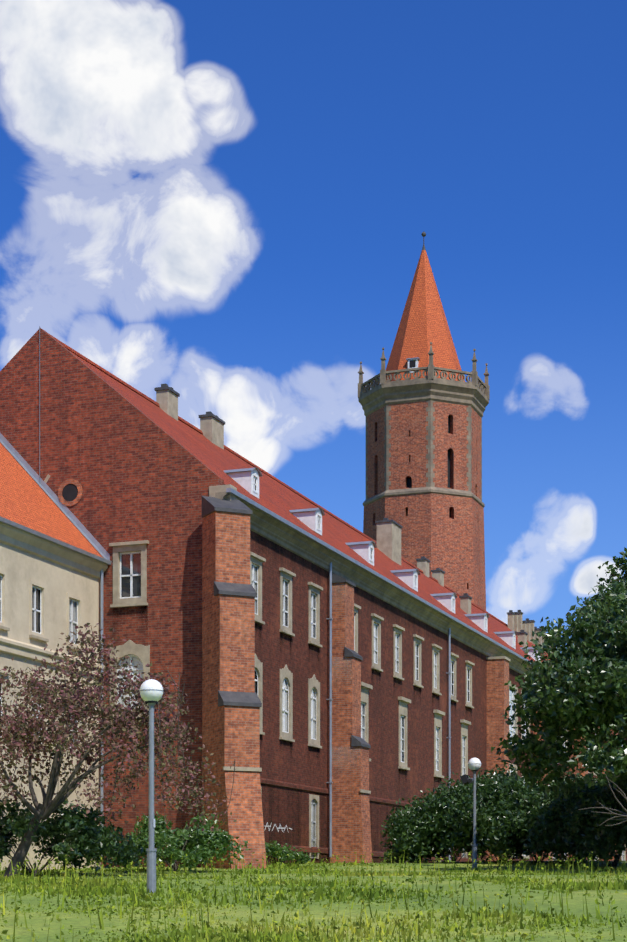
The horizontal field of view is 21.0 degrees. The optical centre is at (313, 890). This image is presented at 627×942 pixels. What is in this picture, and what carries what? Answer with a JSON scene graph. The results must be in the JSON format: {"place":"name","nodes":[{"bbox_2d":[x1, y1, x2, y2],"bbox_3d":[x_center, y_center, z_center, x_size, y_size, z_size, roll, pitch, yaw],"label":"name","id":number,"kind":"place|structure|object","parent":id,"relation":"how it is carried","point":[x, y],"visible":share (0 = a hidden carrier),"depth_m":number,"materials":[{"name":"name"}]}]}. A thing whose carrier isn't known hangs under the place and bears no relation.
{"place":"outdoors","nodes":[
{"label":"outdoors","id":0,"kind":"place"},
{"bbox_2d":[0,328,626,868],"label":"wing walls","id":1,"kind":"structure","parent":0,"point":[116,454],"depth_m":64.51,"materials":[{"name":"red brick"}]},
{"bbox_2d":[51,335,549,661],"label":"wing roof","id":2,"kind":"structure","parent":1,"relation":"on","point":[279,497],"depth_m":79.09,"materials":[{"name":"red tile"}]},
{"bbox_2d":[0,848,626,941],"bbox_3d":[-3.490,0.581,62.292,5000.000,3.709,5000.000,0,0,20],"label":"ground","id":3,"kind":"structure","parent":0,"point":[317,910],"depth_m":30.99,"materials":[{"name":"green plant"}]},
{"bbox_2d":[0,433,111,870],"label":"plaster house","id":4,"kind":"structure","parent":3,"relation":"on","point":[55,561],"depth_m":60.29,"materials":[{"name":"beige paint"}]},
{"bbox_2d":[108,811,435,872],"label":"shrubs","id":5,"kind":"object","parent":3,"relation":"on","point":[202,848],"visible":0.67,"depth_m":54.91,"materials":[{"name":"green plant"}]},
{"bbox_2d":[139,679,480,892],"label":"lamps","id":6,"kind":"object","parent":3,"relation":"on","point":[151,692],"visible":0.92,"depth_m":35.40,"materials":[{"name":"grey metal"}]},
{"bbox_2d":[0,764,626,873],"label":"hedge leaves","id":7,"kind":"object","parent":3,"relation":"on","point":[512,813],"visible":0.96,"depth_m":64.25,"materials":[{"name":"green plant"}]},
{"bbox_2d":[0,616,626,876],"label":"tree branches","id":8,"kind":"object","parent":3,"relation":"on","point":[48,807],"visible":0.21,"depth_m":49.43,"materials":[{"name":"brown plant"}]},
{"bbox_2d":[0,623,236,830],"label":"crabapple leaves","id":9,"kind":"object","parent":8,"relation":"attached to","point":[21,728],"visible":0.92,"depth_m":48.63,"materials":[{"name":"pink plant"}]},
{"bbox_2d":[491,547,626,800],"bbox_3d":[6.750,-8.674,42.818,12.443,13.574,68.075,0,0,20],"label":"green leaves","id":10,"kind":"object","parent":8,"relation":"attached to","point":[579,681],"visible":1,"depth_m":54.74,"materials":[{"name":"green plant"}]},
{"bbox_2d":[39,326,625,862],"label":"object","id":11,"kind":"object","parent":3,"relation":"on","point":[129,574],"visible":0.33,"depth_m":73.48,"materials":[{"name":"beige stone"}]},
{"bbox_2d":[358,231,489,610],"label":"tower","id":12,"kind":"structure","parent":3,"relation":"on","point":[423,403],"depth_m":130.85,"materials":[{"name":"brick"}]},
{"bbox_2d":[0,0,626,652],"label":"sky","id":13,"kind":"structure","parent":0,"point":[228,205],"materials":[{"name":"blue"}]}
]}

